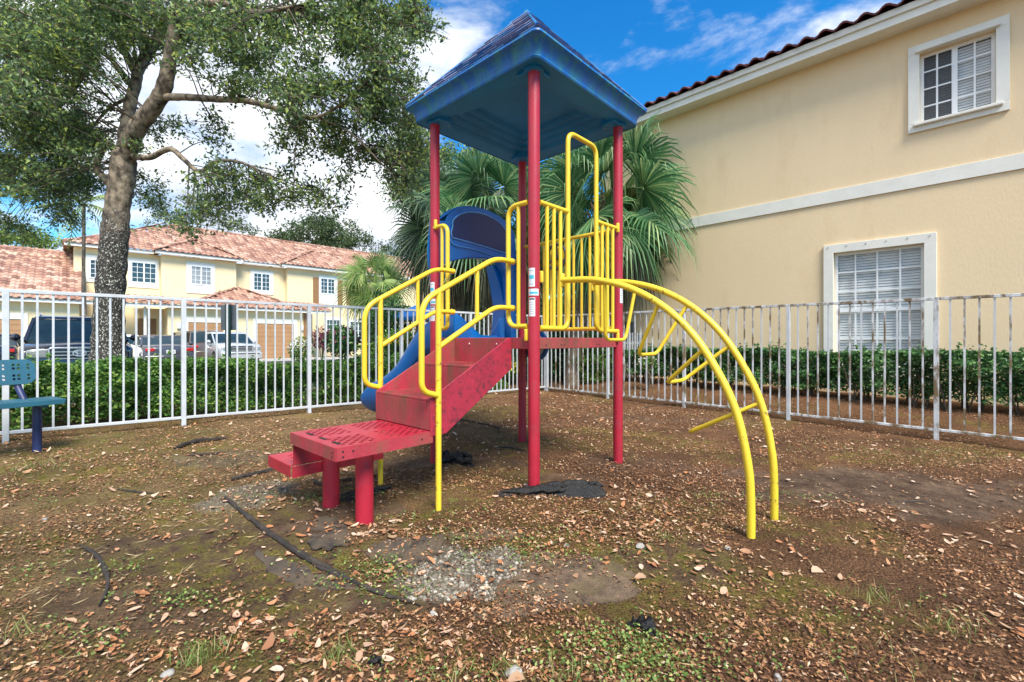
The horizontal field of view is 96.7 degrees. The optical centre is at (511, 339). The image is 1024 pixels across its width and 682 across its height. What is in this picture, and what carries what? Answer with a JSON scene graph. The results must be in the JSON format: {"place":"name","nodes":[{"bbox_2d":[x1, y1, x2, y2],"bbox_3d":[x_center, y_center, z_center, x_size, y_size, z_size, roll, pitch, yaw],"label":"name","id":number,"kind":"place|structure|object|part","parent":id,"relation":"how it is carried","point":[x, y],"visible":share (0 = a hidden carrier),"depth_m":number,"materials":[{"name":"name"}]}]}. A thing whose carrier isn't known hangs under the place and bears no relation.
{"place":"outdoors","nodes":[
{"label":"outdoors","id":0,"kind":"place"},
{"bbox_2d":[12,352,604,397],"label":"road","id":1,"kind":"structure","parent":0,"point":[248,375],"depth_m":17.34,"materials":[{"name":"grey asphalt"}]},
{"bbox_2d":[0,334,20,359],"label":"parked car","id":2,"kind":"object","parent":1,"relation":"on","point":[14,347],"visible":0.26,"depth_m":17.74,"materials":[{"name":"black paint"}]},
{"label":"windows","id":3,"kind":"part","parent":2,"relation":"part of","materials":[{"name":"grey glass"}]},
{"bbox_2d":[10,313,138,393],"bbox_3d":[-11.265,0.270,11.809,2.295,1.883,4.862,0,0,-44],"label":"parked suv","id":4,"kind":"object","parent":1,"relation":"on","point":[45,334],"visible":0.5,"depth_m":10.62,"materials":[{"name":"black paint"}]},
{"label":"windows","id":5,"kind":"part","parent":4,"relation":"part of","materials":[{"name":"black glass"}]},
{"bbox_2d":[126,334,137,356],"bbox_3d":[-18.162,0.483,20.996,4.460,1.455,2.175,0,0,44],"label":"parked car","id":6,"kind":"object","parent":1,"relation":"on","point":[130,341],"visible":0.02,"depth_m":20.53,"materials":[{"name":"white paint"}]},
{"bbox_2d":[132,335,193,361],"bbox_3d":[-15.885,0.498,20.565,4.660,1.425,2.175,0,0,44],"label":"parked sedan","id":7,"kind":"object","parent":1,"relation":"on","point":[142,344],"visible":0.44,"depth_m":19.34,"materials":[{"name":"grey paint"}]},
{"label":"windows","id":8,"kind":"part","parent":7,"relation":"part of","materials":[{"name":"grey glass"}]},
{"bbox_2d":[202,332,261,360],"bbox_3d":[-15.067,0.399,24.023,4.812,1.625,2.325,0,0,42],"label":"parked suv","id":9,"kind":"object","parent":1,"relation":"on","point":[211,343],"visible":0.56,"depth_m":22.82,"materials":[{"name":"silver metal"}]},
{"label":"windows","id":10,"kind":"part","parent":9,"relation":"part of","materials":[{"name":"black glass"}]},
{"bbox_2d":[287,336,314,361],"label":"shrub","id":11,"kind":"object","parent":1,"relation":"on","point":[296,352],"visible":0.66,"depth_m":16.83,"materials":[{"name":"green plant"}]},
{"bbox_2d":[311,324,329,359],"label":"shrub","id":12,"kind":"object","parent":1,"relation":"on","point":[320,339],"visible":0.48,"depth_m":23.81,"materials":[{"name":"purple plant"}]},
{"bbox_2d":[331,248,415,357],"bbox_3d":[-6.851,-1.664,23.057,4.088,5.780,3.747,0,0,11],"label":"fan palm","id":13,"kind":"object","parent":1,"relation":"on","point":[355,284],"visible":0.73,"depth_m":22.52,"materials":[{"name":"green plant"}]},
{"bbox_2d":[387,211,451,314],"bbox_3d":[-2.043,-1.512,14.109,3.276,5.476,3.374,0,0,-44],"label":"fan palm","id":14,"kind":"object","parent":1,"relation":"on","point":[408,265],"visible":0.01,"depth_m":13.50,"materials":[{"name":"green plant"}]},
{"bbox_2d":[526,275,593,322],"bbox_3d":[3.660,-3.581,34.699,10.917,9.618,8.518,0,0,-3],"label":"broadleaf tree","id":15,"kind":"object","parent":1,"relation":"on","point":[563,306],"visible":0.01,"depth_m":33.14,"materials":[{"name":"green plant"}]},
{"bbox_2d":[259,356,359,360],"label":"driveway","id":16,"kind":"structure","parent":0,"point":[289,359],"depth_m":29.17,"materials":[{"name":"concrete"}]},
{"bbox_2d":[173,330,221,358],"bbox_3d":[-17.236,0.358,25.036,4.660,1.705,2.175,0,0,43],"label":"parked van","id":17,"kind":"object","parent":16,"relation":"on","point":[200,343],"visible":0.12,"depth_m":23.46,"materials":[{"name":"metal"}]},
{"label":"windows","id":18,"kind":"part","parent":17,"relation":"part of","materials":[{"name":"grey glass"}]},
{"bbox_2d":[0,0,901,298],"label":"sky","id":19,"kind":"structure","parent":0,"point":[652,49],"materials":[{"name":"white"}]},
{"bbox_2d":[0,350,1023,681],"bbox_3d":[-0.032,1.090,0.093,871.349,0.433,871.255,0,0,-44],"label":"ground","id":20,"kind":"structure","parent":0,"point":[840,478],"depth_m":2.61,"materials":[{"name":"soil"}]},
{"bbox_2d":[0,225,63,249],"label":"broadleaf tree","id":21,"kind":"object","parent":20,"relation":"on","point":[34,244],"visible":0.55,"depth_m":45.40,"materials":[{"name":"green plant"}]},
{"bbox_2d":[0,359,65,451],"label":"park bench","id":22,"kind":"object","parent":20,"relation":"on","point":[10,373],"visible":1,"depth_m":4.26,"materials":[{"name":"blue metal"}]},
{"bbox_2d":[17,194,136,316],"bbox_3d":[-18.022,-2.486,18.971,3.551,7.455,3.402,0,0,-44],"label":"slender palm","id":23,"kind":"object","parent":20,"relation":"on","point":[83,282],"visible":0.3,"depth_m":18.98,"materials":[{"name":"green plant"}]},
{"bbox_2d":[79,544,109,605],"bbox_3d":[-1.982,1.105,2.179,0.851,0.039,0.078,0,0,42],"label":"tree root","id":24,"kind":"object","parent":20,"relation":"on","point":[98,557],"visible":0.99,"depth_m":2.19,"materials":[{"name":"grey wood"}]},
{"bbox_2d":[117,489,153,493],"bbox_3d":[-2.708,1.084,3.258,0.337,0.023,0.031,0,0,15],"label":"tree root","id":25,"kind":"object","parent":20,"relation":"on","point":[133,491],"visible":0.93,"depth_m":3.24,"materials":[{"name":"brown wood"}]},
{"bbox_2d":[160,668,174,677],"bbox_3d":[-1.154,1.118,1.524,0.040,0.018,0.028,0,0,-44],"label":"stone","id":26,"kind":"object","parent":20,"relation":"on","point":[170,672],"visible":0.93,"depth_m":1.52,"materials":[{"name":"white stone"}]},
{"bbox_2d":[132,186,256,257],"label":"broadleaf tree","id":27,"kind":"object","parent":20,"relation":"on","point":[226,223],"visible":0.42,"depth_m":49.88,"materials":[{"name":"green plant"}]},
{"bbox_2d":[173,436,228,449],"bbox_3d":[-3.243,1.058,4.681,0.192,0.062,0.603,0,0,17],"label":"tree root","id":28,"kind":"object","parent":20,"relation":"on","point":[194,441],"visible":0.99,"depth_m":4.75,"materials":[{"name":"wood"}]},
{"bbox_2d":[186,452,224,455],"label":"tree root","id":29,"kind":"object","parent":20,"relation":"on","point":[206,454],"visible":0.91,"depth_m":4.24,"materials":[{"name":"wood"}]},
{"bbox_2d":[0,223,426,358],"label":"townhouse row","id":30,"kind":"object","parent":20,"relation":"on","point":[223,275],"visible":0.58,"depth_m":28.82,"materials":[{"name":"beige paint"}]},
{"bbox_2d":[0,312,27,335],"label":"garage door","id":31,"kind":"structure","parent":30,"relation":"in","point":[15,318],"depth_m":21.65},
{"bbox_2d":[86,254,97,281],"bbox_3d":[-23.572,-4.045,26.125,1.312,1.544,0.078,0,0,-44],"label":"window","id":32,"kind":"structure","parent":30,"relation":"in","point":[91,272],"depth_m":25.80,"materials":[{"name":"white glass"}]},
{"bbox_2d":[128,258,158,288],"bbox_3d":[-22.216,-4.000,27.450,1.448,1.739,0.078,0,0,-44],"label":"window","id":33,"kind":"structure","parent":30,"relation":"in","point":[142,273],"depth_m":27.42,"materials":[{"name":"white glass"}]},
{"bbox_2d":[138,318,155,334],"bbox_3d":[-21.108,0.051,26.317,0.842,2.550,0.048,0,0,-44],"label":"front door","id":34,"kind":"structure","parent":30,"relation":"in","point":[140,320],"depth_m":26.31,"materials":[{"name":"brown wood"}]},
{"bbox_2d":[186,261,214,293],"bbox_3d":[-19.857,-3.927,29.057,1.543,1.964,0.078,0,0,-44],"label":"window","id":35,"kind":"structure","parent":30,"relation":"in","point":[200,277],"depth_m":29.03,"materials":[{"name":"white glass"}]},
{"bbox_2d":[186,317,224,331],"bbox_3d":[-18.130,0.001,26.984,2.162,2.651,0.058,0,0,-44],"label":"garage door","id":36,"kind":"structure","parent":30,"relation":"in","point":[200,321],"depth_m":26.85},
{"bbox_2d":[250,269,273,294],"bbox_3d":[-17.569,-4.028,31.994,1.475,1.665,0.078,0,0,-44],"label":"window","id":37,"kind":"structure","parent":30,"relation":"in","point":[262,282],"depth_m":32.02,"materials":[{"name":"white glass"}]},
{"bbox_2d":[253,318,296,358],"bbox_3d":[-15.393,-0.008,29.660,2.644,2.669,0.058,0,0,-44],"label":"garage door","id":38,"kind":"structure","parent":30,"relation":"in","point":[261,322],"depth_m":29.57,"materials":[{"name":"brown wood"}]},
{"bbox_2d":[319,275,337,304],"bbox_3d":[-14.027,-3.787,34.757,1.422,2.199,0.078,0,0,-44],"label":"window","id":39,"kind":"structure","parent":30,"relation":"in","point":[326,286],"depth_m":34.74,"materials":[{"name":"white glass"}]},
{"bbox_2d":[326,317,341,335],"bbox_3d":[-13.763,-0.788,35.015,1.394,1.872,0.078,0,0,-44],"label":"window","id":40,"kind":"structure","parent":30,"relation":"in","point":[328,319],"depth_m":34.89,"materials":[{"name":"white glass"}]},
{"bbox_2d":[349,319,360,337],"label":"window","id":41,"kind":"structure","parent":30,"relation":"in","point":[358,328],"depth_m":36.39,"materials":[{"name":"white glass"}]},
{"bbox_2d":[0,0,452,402],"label":"oak tree","id":42,"kind":"object","parent":20,"relation":"on","point":[64,38],"visible":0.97,"depth_m":6.50,"materials":[{"name":"green plant"}]},
{"bbox_2d":[221,304,235,382],"bbox_3d":[-5.165,0.341,8.292,0.310,1.970,0.046,0,0,0],"label":"street sign","id":43,"kind":"object","parent":20,"relation":"on","point":[231,317],"visible":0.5,"depth_m":8.31,"materials":[{"name":"grey metal"}]},
{"bbox_2d":[231,467,274,480],"bbox_3d":[-2.102,1.104,3.769,0.058,0.052,0.423,0,0,36],"label":"tree root","id":44,"kind":"object","parent":20,"relation":"on","point":[240,476],"visible":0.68,"depth_m":3.72,"materials":[{"name":"grey wood"}]},
{"bbox_2d":[0,349,508,429],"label":"hedge","id":45,"kind":"object","parent":20,"relation":"on","point":[45,369],"visible":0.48,"depth_m":5.97,"materials":[{"name":"green plant"}]},
{"bbox_2d":[0,289,545,442],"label":"metal fence","id":46,"kind":"object","parent":20,"relation":"on","point":[5,432],"visible":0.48,"depth_m":5.71,"materials":[{"name":"white metal"}]},
{"bbox_2d":[224,496,347,576],"bbox_3d":[-1.397,1.121,2.648,1.632,0.056,0.069,0,0,40],"label":"tree root","id":47,"kind":"object","parent":20,"relation":"on","point":[303,555],"visible":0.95,"depth_m":2.51,"materials":[{"name":"wood"}]},
{"bbox_2d":[254,549,358,590],"bbox_3d":[-1.067,1.140,2.222,0.752,0.035,0.160,0,0,27],"label":"ground cloth","id":48,"kind":"object","parent":20,"relation":"on","point":[277,568],"visible":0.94,"depth_m":2.21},
{"bbox_2d":[240,208,382,251],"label":"broadleaf tree","id":49,"kind":"object","parent":20,"relation":"on","point":[324,230],"visible":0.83,"depth_m":51.16,"materials":[{"name":"green plant"}]},
{"bbox_2d":[306,515,350,550],"bbox_3d":[-1.069,1.121,2.647,0.232,0.046,0.539,0,0,-24],"label":"ground cloth","id":50,"kind":"object","parent":20,"relation":"on","point":[328,540],"visible":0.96,"depth_m":2.60,"materials":[{"name":"grey fabric"}]},
{"bbox_2d":[322,324,360,360],"bbox_3d":[-8.612,0.228,23.020,1.996,2.072,2.024,0,0,-44],"label":"shrub","id":51,"kind":"object","parent":20,"relation":"on","point":[343,340],"visible":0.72,"depth_m":22.60,"materials":[{"name":"green plant"}]},
{"bbox_2d":[312,474,383,485],"bbox_3d":[-1.297,1.107,3.623,0.549,0.039,0.161,0,0,-20],"label":"tree root","id":52,"kind":"object","parent":20,"relation":"on","point":[315,482],"visible":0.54,"depth_m":3.58,"materials":[{"name":"brown wood"}]},
{"bbox_2d":[178,452,529,602],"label":"gravel","id":53,"kind":"structure","parent":20,"relation":"on","point":[445,584],"depth_m":2.22,"materials":[{"name":"grey gravel"}]},
{"bbox_2d":[321,485,392,502],"bbox_3d":[-1.099,1.108,3.279,0.503,0.059,0.188,0,0,-33],"label":"ground cloth","id":54,"kind":"object","parent":20,"relation":"on","point":[349,496],"visible":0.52,"depth_m":3.25,"materials":[{"name":"black fabric"}]},
{"bbox_2d":[312,564,421,605],"bbox_3d":[-0.696,1.139,2.113,0.716,0.038,0.032,0,0,31],"label":"tree root","id":55,"kind":"object","parent":20,"relation":"on","point":[369,588],"visible":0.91,"depth_m":2.08,"materials":[{"name":"wood"}]},
{"bbox_2d":[352,341,391,357],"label":"hedge","id":56,"kind":"object","parent":20,"relation":"on","point":[372,351],"visible":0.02,"depth_m":17.63,"materials":[{"name":"green plant"}]},
{"bbox_2d":[367,653,384,671],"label":"ground cloth","id":57,"kind":"object","parent":20,"relation":"on","point":[375,659],"visible":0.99,"depth_m":1.60,"materials":[{"name":"black fabric"}]},
{"bbox_2d":[358,287,412,342],"bbox_3d":[-5.774,-0.575,20.972,2.697,3.674,2.698,0,0,-44],"label":"shrub","id":58,"kind":"object","parent":20,"relation":"on","point":[385,320],"visible":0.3,"depth_m":20.55,"materials":[{"name":"green plant"}]},
{"bbox_2d":[369,238,406,256],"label":"broadleaf tree","id":59,"kind":"object","parent":20,"relation":"on","point":[384,247],"visible":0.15,"depth_m":59.09,"materials":[{"name":"green plant"}]},
{"bbox_2d":[372,327,414,356],"bbox_3d":[-4.099,0.356,18.037,3.130,1.822,3.054,0,0,-44],"label":"shrub","id":60,"kind":"object","parent":20,"relation":"on","point":[409,332],"visible":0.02,"depth_m":17.46,"materials":[{"name":"green plant"}]},
{"bbox_2d":[383,331,412,353],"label":"shrub","id":61,"kind":"object","parent":20,"relation":"on","point":[397,342],"visible":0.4,"depth_m":15.71,"materials":[{"name":"green plant"}]},
{"bbox_2d":[361,532,446,568],"bbox_3d":[-0.539,1.138,2.492,0.468,0.032,0.379,0,0,-44],"label":"ground cloth","id":62,"kind":"object","parent":20,"relation":"on","point":[420,547],"visible":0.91,"depth_m":2.46,"materials":[{"name":"grey fabric"}]},
{"bbox_2d":[387,304,429,332],"bbox_3d":[-3.987,-0.214,20.998,2.700,3.080,2.700,0,0,-44],"label":"canopy tent","id":63,"kind":"object","parent":20,"relation":"on","point":[410,315],"visible":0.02,"depth_m":20.07,"materials":[{"name":"fabric"}]},
{"bbox_2d":[373,117,499,333],"bbox_3d":[-2.558,-3.466,16.785,4.888,9.486,3.136,0,0,11],"label":"broadleaf tree","id":64,"kind":"object","parent":20,"relation":"on","point":[451,150],"visible":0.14,"depth_m":16.37,"materials":[{"name":"green plant"}]},
{"bbox_2d":[378,156,526,322],"bbox_3d":[-1.646,-1.903,12.651,4.104,6.265,4.216,0,0,-14],"label":"fan palm","id":65,"kind":"object","parent":20,"relation":"on","point":[414,230],"visible":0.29,"depth_m":12.09,"materials":[{"name":"green plant"}]},
{"bbox_2d":[441,449,475,466],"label":"ground cloth","id":66,"kind":"object","parent":20,"relation":"on","point":[463,458],"visible":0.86,"depth_m":4.18,"materials":[{"name":"black fabric"}]},
{"bbox_2d":[460,419,499,432],"bbox_3d":[-0.431,1.119,5.992,0.257,0.053,1.180,0,0,-39],"label":"tree root","id":67,"kind":"object","parent":20,"relation":"on","point":[481,423],"visible":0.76,"depth_m":6.10,"materials":[{"name":"grey wood"}]},
{"bbox_2d":[446,526,526,541],"bbox_3d":[-0.156,1.129,2.639,0.486,0.020,0.181,0,0,-2],"label":"ground cloth","id":68,"kind":"object","parent":20,"relation":"on","point":[486,533],"visible":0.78,"depth_m":2.63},
{"bbox_2d":[2,431,985,681],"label":"weeds","id":69,"kind":"object","parent":20,"relation":"on","point":[620,665],"visible":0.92,"depth_m":1.74,"materials":[{"name":"green plant"}]},
{"bbox_2d":[413,148,577,381],"bbox_3d":[-0.340,-2.026,12.232,4.609,6.503,4.370,0,0,-44],"label":"fan palm","id":70,"kind":"object","parent":20,"relation":"on","point":[499,171],"visible":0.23,"depth_m":11.35,"materials":[{"name":"green plant"}]},
{"bbox_2d":[476,323,526,378],"bbox_3d":[-0.543,0.378,12.584,2.628,1.778,2.544,0,0,-44],"label":"shrub","id":71,"kind":"object","parent":20,"relation":"on","point":[481,331],"visible":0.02,"depth_m":12.32,"materials":[{"name":"green plant"}]},
{"bbox_2d":[403,279,600,337],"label":"distant wood","id":72,"kind":"object","parent":20,"relation":"on","point":[592,310],"visible":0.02,"depth_m":46.47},
{"bbox_2d":[0,418,1009,681],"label":"grass tufts","id":73,"kind":"object","parent":20,"relation":"on","point":[198,654],"visible":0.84,"depth_m":1.66,"materials":[{"name":"green plant"}]},
{"bbox_2d":[498,446,523,450],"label":"tree root","id":74,"kind":"object","parent":20,"relation":"on","point":[510,447],"visible":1,"depth_m":4.85,"materials":[{"name":"black wood"}]},
{"bbox_2d":[1,391,1023,681],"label":"fallen leaves","id":75,"kind":"object","parent":20,"relation":"on","point":[359,653],"visible":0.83,"depth_m":2.38,"materials":[{"name":"brown plant"}]},
{"bbox_2d":[505,665,522,677],"bbox_3d":[0.005,1.141,1.564,0.063,0.028,0.047,0,0,-44],"label":"stone","id":76,"kind":"object","parent":20,"relation":"on","point":[512,669],"visible":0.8,"depth_m":1.56,"materials":[{"name":"white stone"}]},
{"bbox_2d":[506,360,526,384],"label":"shrub","id":77,"kind":"object","parent":20,"relation":"on","point":[507,376],"visible":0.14,"depth_m":11.34,"materials":[{"name":"green plant"}]},
{"bbox_2d":[268,9,777,538],"bbox_3d":[-0.470,-0.869,4.016,4.652,4.460,2.865,0,0,43],"label":"play structure","id":78,"kind":"object","parent":20,"relation":"on","point":[524,89],"visible":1,"depth_m":3.62,"materials":[{"name":"red paint"}]},
{"bbox_2d":[477,308,594,351],"bbox_3d":[0.590,0.107,14.922,4.250,2.322,4.391,0,0,-44],"label":"shrub","id":79,"kind":"object","parent":20,"relation":"on","point":[526,320],"visible":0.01,"depth_m":14.43,"materials":[{"name":"green plant"}]},
{"bbox_2d":[494,479,609,497],"bbox_3d":[0.291,1.090,3.343,0.845,0.106,0.206,0,0,-3],"label":"ground cloth","id":80,"kind":"object","parent":20,"relation":"on","point":[580,488],"visible":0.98,"depth_m":3.30,"materials":[{"name":"black fabric"}]},
{"bbox_2d":[473,550,641,623],"bbox_3d":[0.178,1.143,2.180,0.840,0.033,0.528,0,0,-18],"label":"ground cloth","id":81,"kind":"object","parent":20,"relation":"on","point":[595,585],"visible":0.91,"depth_m":2.12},
{"bbox_2d":[526,313,590,380],"bbox_3d":[1.107,0.265,12.034,2.172,2.001,2.162,0,0,-44],"label":"shrub","id":82,"kind":"object","parent":20,"relation":"on","point":[557,356],"visible":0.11,"depth_m":11.51,"materials":[{"name":"green plant"}]},
{"bbox_2d":[561,322,627,383],"bbox_3d":[1.954,0.362,11.203,1.630,1.803,1.663,0,0,-44],"label":"shrub","id":83,"kind":"object","parent":20,"relation":"on","point":[595,362],"visible":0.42,"depth_m":10.84,"materials":[{"name":"green plant"}]},
{"bbox_2d":[515,110,701,386],"bbox_3d":[2.306,-2.070,10.764,4.523,6.611,4.774,0,0,-44],"label":"fan palm","id":84,"kind":"object","parent":20,"relation":"on","point":[651,199],"visible":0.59,"depth_m":9.90,"materials":[{"name":"green plant"}]},
{"bbox_2d":[636,543,644,548],"bbox_3d":[0.702,1.135,2.494,0.057,0.031,0.044,0,0,-44],"label":"stone","id":85,"kind":"object","parent":20,"relation":"on","point":[640,545],"visible":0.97,"depth_m":2.48,"materials":[{"name":"white stone"}]},
{"bbox_2d":[627,614,662,637],"bbox_3d":[0.526,1.129,1.805,0.140,0.054,0.061,0,0,13],"label":"ground cloth","id":86,"kind":"object","parent":20,"relation":"on","point":[647,623],"visible":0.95,"depth_m":1.80,"materials":[{"name":"black fabric"}]},
{"bbox_2d":[636,356,659,390],"bbox_3d":[2.865,0.697,9.609,0.474,0.859,0.483,0,0,-44],"label":"shrub","id":87,"kind":"object","parent":20,"relation":"on","point":[648,370],"visible":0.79,"depth_m":9.57,"materials":[{"name":"green plant"}]},
{"bbox_2d":[641,404,681,407],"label":"tree root","id":88,"kind":"object","parent":20,"relation":"on","point":[659,405],"visible":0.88,"depth_m":8.21,"materials":[{"name":"brown wood"}]},
{"bbox_2d":[773,673,781,680],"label":"stone","id":89,"kind":"object","parent":20,"relation":"on","point":[778,676],"visible":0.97,"depth_m":1.55,"materials":[{"name":"white stone"}]},
{"bbox_2d":[546,293,1023,440],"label":"metal fence","id":90,"kind":"object","parent":20,"relation":"on","point":[935,429],"visible":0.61,"depth_m":6.58,"materials":[{"name":"white metal"}]},
{"bbox_2d":[605,0,1023,405],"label":"peach house","id":91,"kind":"structure","parent":20,"relation":"on","point":[877,155],"depth_m":8.49,"materials":[{"name":"paint"}]},
{"bbox_2d":[625,333,639,377],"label":"picket gate","id":92,"kind":"structure","parent":91,"relation":"attached to","point":[632,343],"depth_m":11.44,"materials":[{"name":"white metal"}]},
{"bbox_2d":[823,232,936,376],"bbox_3d":[6.715,-0.582,8.374,0.224,2.497,1.618,0,0,-44],"label":"window","id":93,"kind":"structure","parent":91,"relation":"in","point":[927,280],"depth_m":8.38,"materials":[{"name":"metal"}]},
{"bbox_2d":[908,13,1009,134],"bbox_3d":[7.427,-4.362,7.608,0.278,1.502,1.207,0,0,-44],"label":"window","id":94,"kind":"structure","parent":91,"relation":"in","point":[999,78],"depth_m":7.62,"materials":[{"name":"grey"}]},
{"bbox_2d":[625,341,1023,415],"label":"hedge","id":95,"kind":"object","parent":20,"relation":"on","point":[987,372],"visible":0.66,"depth_m":7.36,"materials":[{"name":"green plant"}]},
{"bbox_2d":[887,501,927,503],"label":"tree root","id":96,"kind":"object","parent":20,"relation":"on","point":[906,501],"visible":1,"depth_m":3.33,"materials":[{"name":"wood"}]},
{"bbox_2d":[0,399,1023,681],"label":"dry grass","id":97,"kind":"structure","parent":0,"point":[386,545],"depth_m":2.52,"materials":[{"name":"brown plant"}]}
]}

